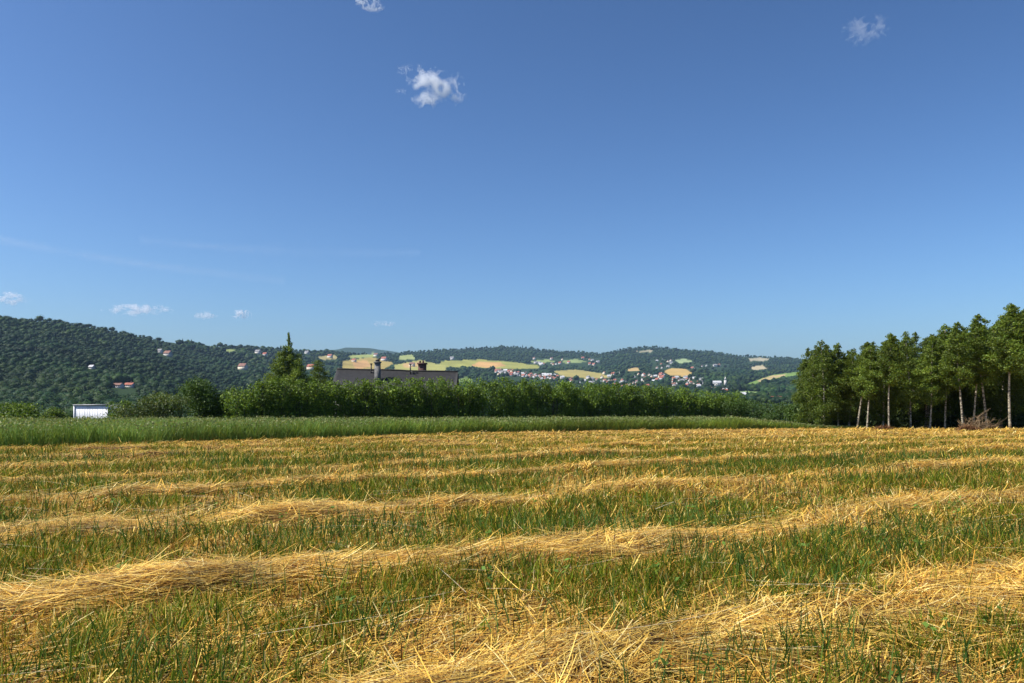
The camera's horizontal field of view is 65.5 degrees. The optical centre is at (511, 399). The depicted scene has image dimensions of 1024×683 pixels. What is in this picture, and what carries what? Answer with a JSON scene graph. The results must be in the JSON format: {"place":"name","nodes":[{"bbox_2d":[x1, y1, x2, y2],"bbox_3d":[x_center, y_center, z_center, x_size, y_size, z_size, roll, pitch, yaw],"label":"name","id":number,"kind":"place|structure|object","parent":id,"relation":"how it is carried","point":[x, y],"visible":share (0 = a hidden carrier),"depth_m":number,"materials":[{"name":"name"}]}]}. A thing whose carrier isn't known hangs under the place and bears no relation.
{"place":"outdoors","nodes":[
{"label":"outdoors","id":0,"kind":"place"},
{"bbox_2d":[0,292,26,304],"bbox_3d":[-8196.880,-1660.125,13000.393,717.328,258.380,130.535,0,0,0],"label":"cloud","id":1,"kind":"structure","parent":0,"point":[7,302],"depth_m":13002.80,"materials":[{"name":"white"}]},
{"bbox_2d":[100,303,173,316],"bbox_3d":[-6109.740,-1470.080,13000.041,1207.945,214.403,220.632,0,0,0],"label":"cloud","id":2,"kind":"structure","parent":0,"point":[146,308],"depth_m":13001.54,"materials":[{"name":"white"}]},
{"bbox_2d":[0,236,282,283],"bbox_3d":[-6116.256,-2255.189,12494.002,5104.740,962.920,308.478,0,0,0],"label":"cloud","id":3,"kind":"structure","parent":0,"point":[134,263],"depth_m":12500.72,"materials":[{"name":"white"}]},
{"bbox_2d":[196,311,213,319],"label":"cloud","id":4,"kind":"structure","parent":0,"point":[205,315],"depth_m":12997.22,"materials":[{"name":"white"}]},
{"bbox_2d":[232,310,251,317],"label":"cloud","id":5,"kind":"structure","parent":0,"point":[240,314],"depth_m":12992.71,"materials":[{"name":"white"}]},
{"bbox_2d":[140,234,416,257],"bbox_3d":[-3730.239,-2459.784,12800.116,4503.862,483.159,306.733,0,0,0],"label":"cloud","id":6,"kind":"structure","parent":0,"point":[252,245],"depth_m":12791.29,"materials":[{"name":"white"}]},
{"bbox_2d":[357,0,382,12],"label":"cloud","id":7,"kind":"structure","parent":0,"point":[367,6],"depth_m":3998.49,"materials":[{"name":"white"}]},
{"bbox_2d":[396,65,465,107],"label":"cloud","id":8,"kind":"structure","parent":0,"point":[435,86],"depth_m":3998.91,"materials":[{"name":"white"}]},
{"bbox_2d":[0,320,1022,682],"bbox_3d":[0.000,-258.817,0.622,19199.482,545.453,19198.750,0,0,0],"label":"ground","id":9,"kind":"structure","parent":0,"point":[368,358],"depth_m":2491.42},
{"bbox_2d":[0,401,51,420],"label":"shrub","id":10,"kind":"object","parent":9,"relation":"on","point":[10,409],"visible":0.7,"depth_m":63.36,"materials":[{"name":"green plant"}]},
{"bbox_2d":[41,406,72,419],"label":"shrub","id":11,"kind":"object","parent":9,"relation":"on","point":[53,412],"visible":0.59,"depth_m":71.52,"materials":[{"name":"green plant"}]},
{"bbox_2d":[73,404,123,419],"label":"shed","id":12,"kind":"structure","parent":9,"relation":"on","point":[90,410],"depth_m":68.01,"materials":[{"name":"white paint"}]},
{"bbox_2d":[103,400,131,418],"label":"shrub","id":13,"kind":"object","parent":9,"relation":"on","point":[112,402],"visible":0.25,"depth_m":65.83,"materials":[{"name":"green plant"}]},
{"bbox_2d":[113,383,124,387],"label":"farmhouse","id":14,"kind":"object","parent":9,"relation":"on","point":[118,385],"visible":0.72,"depth_m":822.17,"materials":[{"name":"white paint"}]},
{"bbox_2d":[125,381,135,387],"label":"farmhouse","id":15,"kind":"object","parent":9,"relation":"on","point":[131,384],"visible":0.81,"depth_m":841.82,"materials":[{"name":"white paint"}]},
{"bbox_2d":[103,390,194,419],"bbox_3d":[-28.479,0.816,63.035,6.378,3.263,5.598,0,0,0],"label":"shrub","id":16,"kind":"object","parent":9,"relation":"on","point":[162,405],"visible":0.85,"depth_m":62.31,"materials":[{"name":"green plant"}]},
{"bbox_2d":[0,315,327,419],"bbox_3d":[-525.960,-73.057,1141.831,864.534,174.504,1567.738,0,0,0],"label":"forest","id":17,"kind":"object","parent":9,"relation":"on","point":[64,381],"visible":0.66,"depth_m":1011.89,"materials":[{"name":"green plant"}]},
{"bbox_2d":[163,351,172,356],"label":"village house","id":18,"kind":"structure","parent":9,"relation":"on","point":[168,353],"depth_m":1491.33,"materials":[{"name":"grey paint"}]},
{"bbox_2d":[174,376,230,419],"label":"shrub","id":19,"kind":"object","parent":9,"relation":"on","point":[202,400],"visible":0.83,"depth_m":66.97,"materials":[{"name":"green plant"}]},
{"bbox_2d":[207,388,253,418],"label":"shrub","id":20,"kind":"object","parent":9,"relation":"on","point":[217,401],"visible":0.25,"depth_m":67.83,"materials":[{"name":"green plant"}]},
{"bbox_2d":[238,363,248,369],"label":"village house","id":21,"kind":"structure","parent":9,"relation":"on","point":[243,366],"depth_m":1557.77,"materials":[{"name":"beige paint"}]},
{"bbox_2d":[260,332,329,412],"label":"larch tree","id":22,"kind":"object","parent":9,"relation":"on","point":[284,370],"visible":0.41,"depth_m":91.40,"materials":[{"name":"green plant"}]},
{"bbox_2d":[306,364,313,369],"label":"village house","id":23,"kind":"structure","parent":9,"relation":"on","point":[308,367],"depth_m":2035.93,"materials":[{"name":"beige paint"}]},
{"bbox_2d":[309,360,332,413],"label":"bushy tree","id":24,"kind":"object","parent":9,"relation":"on","point":[317,376],"visible":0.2,"depth_m":94.47,"materials":[{"name":"green plant"}]},
{"bbox_2d":[333,358,459,416],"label":"house","id":25,"kind":"structure","parent":9,"relation":"on","point":[352,374],"depth_m":87.11,"materials":[{"name":"stone"}]},
{"bbox_2d":[0,415,878,447],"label":"oat crop","id":26,"kind":"object","parent":9,"relation":"on","point":[44,431],"visible":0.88,"depth_m":38.06,"materials":[{"name":"green plant"}]},
{"bbox_2d":[220,375,749,419],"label":"hedge","id":27,"kind":"object","parent":9,"relation":"on","point":[567,404],"visible":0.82,"depth_m":74.70,"materials":[{"name":"green plant"}]},
{"bbox_2d":[175,339,799,403],"bbox_3d":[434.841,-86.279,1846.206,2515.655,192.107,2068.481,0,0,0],"label":"forest","id":28,"kind":"object","parent":9,"relation":"on","point":[782,387],"visible":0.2,"depth_m":1950.90,"materials":[{"name":"green plant"}]},
{"bbox_2d":[0,491,1006,682],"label":"weeds","id":29,"kind":"object","parent":9,"relation":"on","point":[925,624],"visible":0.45,"depth_m":6.84,"materials":[{"name":"green plant"}]},
{"bbox_2d":[1,427,1017,454],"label":"straw swath","id":30,"kind":"object","parent":9,"relation":"on","point":[89,447],"visible":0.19,"depth_m":31.39,"materials":[{"name":"yellow plant"}]},
{"bbox_2d":[0,426,1023,682],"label":"loose straw","id":31,"kind":"object","parent":9,"relation":"on","point":[472,610],"visible":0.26,"depth_m":6.45,"materials":[{"name":"yellow plant"}]},
{"bbox_2d":[0,468,1023,682],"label":"straw swath","id":32,"kind":"object","parent":9,"relation":"on","point":[176,576],"visible":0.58,"depth_m":6.98,"materials":[{"name":"beige plant"}]},
{"bbox_2d":[0,452,1023,568],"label":"straw swath","id":33,"kind":"object","parent":9,"relation":"on","point":[304,507],"visible":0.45,"depth_m":11.00,"materials":[{"name":"yellow plant"}]},
{"bbox_2d":[0,440,1023,518],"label":"straw swath","id":34,"kind":"object","parent":9,"relation":"on","point":[136,488],"visible":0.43,"depth_m":14.88,"materials":[{"name":"yellow plant"}]},
{"bbox_2d":[0,436,1023,490],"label":"straw swath","id":35,"kind":"object","parent":9,"relation":"on","point":[582,451],"visible":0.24,"depth_m":20.92,"materials":[{"name":"yellow plant"}]},
{"bbox_2d":[0,431,1023,469],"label":"straw swath","id":36,"kind":"object","parent":9,"relation":"on","point":[602,444],"visible":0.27,"depth_m":24.43,"materials":[{"name":"yellow plant"}]},
{"bbox_2d":[1,427,1022,460],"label":"straw swath","id":37,"kind":"object","parent":9,"relation":"on","point":[656,438],"visible":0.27,"depth_m":28.00,"materials":[{"name":"yellow plant"}]},
{"bbox_2d":[158,427,872,445],"bbox_3d":[6.271,1.812,41.892,46.561,0.759,6.074,0,0,-32],"label":"straw swath","id":38,"kind":"object","parent":9,"relation":"on","point":[669,432],"visible":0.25,"depth_m":38.89,"materials":[{"name":"yellow plant"}]},
{"bbox_2d":[104,511,1023,682],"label":"straw swath","id":39,"kind":"object","parent":9,"relation":"on","point":[575,662],"visible":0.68,"depth_m":4.98,"materials":[{"name":"beige plant"}]},
{"bbox_2d":[302,345,856,373],"bbox_3d":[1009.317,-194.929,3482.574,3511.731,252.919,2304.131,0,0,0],"label":"forest","id":40,"kind":"object","parent":9,"relation":"on","point":[776,368],"visible":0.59,"depth_m":3659.70,"materials":[{"name":"green plant"}]},
{"bbox_2d":[436,427,787,434],"bbox_3d":[7.304,1.912,46.870,26.592,0.619,6.042,0,0,-30],"label":"straw swath","id":41,"kind":"object","parent":9,"relation":"on","point":[611,431],"visible":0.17,"depth_m":45.40,"materials":[{"name":"yellow plant"}]},
{"bbox_2d":[712,377,726,385],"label":"church","id":42,"kind":"structure","parent":9,"relation":"on","point":[717,383],"depth_m":1825.14,"materials":[{"name":"white paint"}]},
{"bbox_2d":[719,396,755,417],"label":"shrub","id":43,"kind":"object","parent":9,"relation":"on","point":[737,408],"visible":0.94,"depth_m":85.37,"materials":[{"name":"green plant"}]},
{"bbox_2d":[743,399,768,419],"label":"shrub","id":44,"kind":"object","parent":9,"relation":"on","point":[754,414],"visible":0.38,"depth_m":91.31,"materials":[{"name":"green plant"}]},
{"bbox_2d":[757,400,792,420],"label":"shrub","id":45,"kind":"object","parent":9,"relation":"on","point":[777,413],"visible":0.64,"depth_m":81.56,"materials":[{"name":"green plant"}]},
{"bbox_2d":[783,402,800,422],"bbox_3d":[22.805,1.024,64.045,1.964,2.835,2.124,0,0,24],"label":"shrub","id":46,"kind":"object","parent":9,"relation":"on","point":[791,411],"visible":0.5,"depth_m":63.95,"materials":[{"name":"green plant"}]},
{"bbox_2d":[791,358,808,405],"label":"birch tree","id":47,"kind":"object","parent":9,"relation":"on","point":[801,368],"visible":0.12,"depth_m":61.85,"materials":[{"name":"green plant"}]},
{"bbox_2d":[789,347,813,403],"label":"birch tree","id":48,"kind":"object","parent":9,"relation":"on","point":[794,380],"visible":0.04,"depth_m":65.64,"materials":[{"name":"green plant"}]},
{"bbox_2d":[796,356,811,407],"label":"birch tree","id":49,"kind":"object","parent":9,"relation":"on","point":[806,365],"visible":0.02,"depth_m":61.63,"materials":[{"name":"green plant"}]},
{"bbox_2d":[791,346,832,423],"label":"birch tree","id":50,"kind":"object","parent":9,"relation":"on","point":[799,394],"visible":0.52,"depth_m":58.29,"materials":[{"name":"green plant"}]},
{"bbox_2d":[813,345,832,362],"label":"birch tree","id":51,"kind":"object","parent":9,"relation":"on","point":[828,349],"visible":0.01,"depth_m":63.49,"materials":[{"name":"green plant"}]},
{"bbox_2d":[805,350,841,420],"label":"birch tree","id":52,"kind":"object","parent":9,"relation":"on","point":[822,386],"visible":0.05,"depth_m":58.42,"materials":[{"name":"green plant"}]},
{"bbox_2d":[801,340,846,425],"bbox_3d":[22.146,-1.083,56.691,2.652,6.511,3.227,0,0,-3],"label":"birch tree","id":53,"kind":"object","parent":9,"relation":"on","point":[827,403],"visible":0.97,"depth_m":56.48,"materials":[{"name":"green plant"}]},
{"bbox_2d":[821,343,854,425],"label":"birch tree","id":54,"kind":"object","parent":9,"relation":"on","point":[840,361],"visible":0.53,"depth_m":57.02,"materials":[{"name":"green plant"}]},
{"bbox_2d":[835,350,865,422],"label":"birch tree","id":55,"kind":"object","parent":9,"relation":"on","point":[847,352],"visible":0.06,"depth_m":62.37,"materials":[{"name":"green plant"}]},
{"bbox_2d":[833,348,870,425],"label":"birch tree","id":56,"kind":"object","parent":9,"relation":"on","point":[852,414],"visible":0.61,"depth_m":56.69,"materials":[{"name":"green plant"}]},
{"bbox_2d":[848,342,880,427],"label":"birch tree","id":57,"kind":"object","parent":9,"relation":"on","point":[862,348],"visible":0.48,"depth_m":55.93,"materials":[{"name":"green plant"}]},
{"bbox_2d":[852,345,886,427],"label":"birch tree","id":58,"kind":"object","parent":9,"relation":"on","point":[870,361],"visible":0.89,"depth_m":54.96,"materials":[{"name":"green plant"}]},
{"bbox_2d":[871,341,879,423],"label":"birch tree","id":59,"kind":"object","parent":9,"relation":"on","point":[875,346],"visible":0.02,"depth_m":64.20,"materials":[{"name":"green plant"}]},
{"bbox_2d":[858,340,906,425],"bbox_3d":[26.731,-1.066,57.308,3.190,6.525,3.352,0,0,33],"label":"birch tree","id":60,"kind":"object","parent":9,"relation":"on","point":[880,407],"visible":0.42,"depth_m":56.61,"materials":[{"name":"green plant"}]},
{"bbox_2d":[872,424,893,429],"bbox_3d":[24.073,1.918,51.478,1.905,0.828,1.470,0,0,0],"label":"straw heap","id":61,"kind":"object","parent":9,"relation":"on","point":[885,427],"visible":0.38,"depth_m":51.38,"materials":[{"name":"brown plant"}]},
{"bbox_2d":[871,333,906,425],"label":"birch tree","id":62,"kind":"object","parent":9,"relation":"on","point":[892,369],"visible":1,"depth_m":54.06,"materials":[{"name":"green plant"}]},
{"bbox_2d":[890,331,925,427],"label":"birch tree","id":63,"kind":"object","parent":9,"relation":"on","point":[909,363],"visible":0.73,"depth_m":56.28,"materials":[{"name":"green plant"}]},
{"bbox_2d":[896,343,924,422],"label":"birch tree","id":64,"kind":"object","parent":9,"relation":"on","point":[904,395],"visible":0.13,"depth_m":59.36,"materials":[{"name":"green plant"}]},
{"bbox_2d":[800,388,1023,428],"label":"undergrowth","id":65,"kind":"object","parent":9,"relation":"on","point":[954,423],"visible":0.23,"depth_m":58.76,"materials":[{"name":"green plant"}]},
{"bbox_2d":[907,332,924,424],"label":"birch tree","id":66,"kind":"object","parent":9,"relation":"on","point":[915,338],"visible":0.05,"depth_m":61.45,"materials":[{"name":"green plant"}]},
{"bbox_2d":[903,334,955,427],"bbox_3d":[30.350,-1.296,58.099,3.266,7.023,3.975,0,0,-32],"label":"birch tree","id":67,"kind":"object","parent":9,"relation":"on","point":[936,412],"visible":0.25,"depth_m":57.77,"materials":[{"name":"green plant"}]},
{"bbox_2d":[904,334,957,427],"bbox_3d":[30.594,-1.313,57.905,2.742,7.050,3.184,0,0,-30],"label":"birch tree","id":68,"kind":"object","parent":9,"relation":"on","point":[925,375],"visible":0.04,"depth_m":58.14,"materials":[{"name":"green plant"}]},
{"bbox_2d":[915,337,947,427],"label":"birch tree","id":69,"kind":"object","parent":9,"relation":"on","point":[920,349],"visible":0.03,"depth_m":60.73,"materials":[{"name":"green plant"}]},
{"bbox_2d":[912,336,951,428],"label":"birch tree","id":70,"kind":"object","parent":9,"relation":"on","point":[931,356],"visible":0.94,"depth_m":55.22,"materials":[{"name":"green plant"}]},
{"bbox_2d":[920,324,963,427],"bbox_3d":[30.621,-1.625,56.427,3.092,7.618,3.116,0,0,6],"label":"birch tree","id":71,"kind":"object","parent":9,"relation":"on","point":[942,335],"visible":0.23,"depth_m":56.22,"materials":[{"name":"green plant"}]},
{"bbox_2d":[864,549,1021,600],"bbox_3d":[5.273,1.571,6.874,4.895,0.441,3.307,0,0,0],"label":"straw swath","id":72,"kind":"object","parent":9,"relation":"on","point":[928,572],"visible":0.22,"depth_m":6.77,"materials":[{"name":"beige plant"}]},
{"bbox_2d":[940,336,963,426],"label":"birch tree","id":73,"kind":"object","parent":9,"relation":"on","point":[955,398],"visible":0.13,"depth_m":58.88,"materials":[{"name":"green plant"}]},
{"bbox_2d":[938,322,977,425],"bbox_3d":[30.140,-1.589,53.842,2.462,7.462,2.646,0,0,35],"label":"birch tree","id":74,"kind":"object","parent":9,"relation":"on","point":[948,361],"visible":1,"depth_m":53.60,"materials":[{"name":"green plant"}]},
{"bbox_2d":[948,331,976,414],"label":"birch tree","id":75,"kind":"object","parent":9,"relation":"on","point":[967,390],"visible":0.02,"depth_m":61.68,"materials":[{"name":"green plant"}]},
{"bbox_2d":[955,423,981,431],"bbox_3d":[27.775,1.818,48.490,1.989,0.945,1.521,0,0,0],"label":"straw heap","id":76,"kind":"object","parent":9,"relation":"on","point":[969,427],"visible":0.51,"depth_m":48.34,"materials":[{"name":"plant"}]},
{"bbox_2d":[951,328,1007,424],"bbox_3d":[34.683,-1.754,58.903,4.308,7.949,4.214,0,0,-18],"label":"birch tree","id":77,"kind":"object","parent":9,"relation":"on","point":[970,389],"visible":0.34,"depth_m":58.34,"materials":[{"name":"green plant"}]},
{"bbox_2d":[958,314,1002,425],"bbox_3d":[32.122,-1.892,54.756,2.910,8.100,2.708,0,0,-42],"label":"birch tree","id":78,"kind":"object","parent":9,"relation":"on","point":[979,337],"visible":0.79,"depth_m":54.39,"materials":[{"name":"green plant"}]},
{"bbox_2d":[958,409,1004,429],"bbox_3d":[30.096,1.301,51.429,3.470,1.552,2.333,0,0,0],"label":"brush pile","id":79,"kind":"object","parent":9,"relation":"on","point":[977,424],"visible":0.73,"depth_m":51.42,"materials":[{"name":"brown wood"}]},
{"bbox_2d":[970,330,998,421],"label":"birch tree","id":80,"kind":"object","parent":9,"relation":"on","point":[976,358],"visible":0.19,"depth_m":55.47,"materials":[{"name":"green plant"}]},
{"bbox_2d":[972,325,1023,424],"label":"birch tree","id":81,"kind":"object","parent":9,"relation":"on","point":[992,330],"visible":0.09,"depth_m":58.20,"materials":[{"name":"green plant"}]},
{"bbox_2d":[975,318,1023,427],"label":"spruce tree","id":82,"kind":"object","parent":9,"relation":"on","point":[1001,405],"visible":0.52,"depth_m":56.79,"materials":[{"name":"green plant"}]},
{"bbox_2d":[980,303,1023,427],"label":"birch tree","id":83,"kind":"object","parent":9,"relation":"on","point":[1012,354],"visible":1,"depth_m":52.76,"materials":[{"name":"green plant"}]},
{"bbox_2d":[987,320,1023,427],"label":"birch tree","id":84,"kind":"object","parent":9,"relation":"on","point":[1016,383],"visible":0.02,"depth_m":59.59,"materials":[{"name":"green plant"}]},
{"bbox_2d":[1010,309,1023,381],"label":"birch tree","id":85,"kind":"object","parent":9,"relation":"on","point":[1021,373],"visible":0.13,"depth_m":55.53,"materials":[{"name":"green plant"}]},
{"bbox_2d":[0,427,1023,682],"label":"grass","id":86,"kind":"structure","parent":0,"point":[636,581],"depth_m":8.06,"materials":[{"name":"green plant"}]},
{"bbox_2d":[0,0,1023,358],"label":"sky","id":87,"kind":"structure","parent":0,"point":[739,177],"materials":[{"name":"blue"}]},
{"bbox_2d":[842,17,887,42],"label":"cloud","id":88,"kind":"structure","parent":0,"point":[865,29],"depth_m":4300.72,"materials":[{"name":"white"}]}
]}

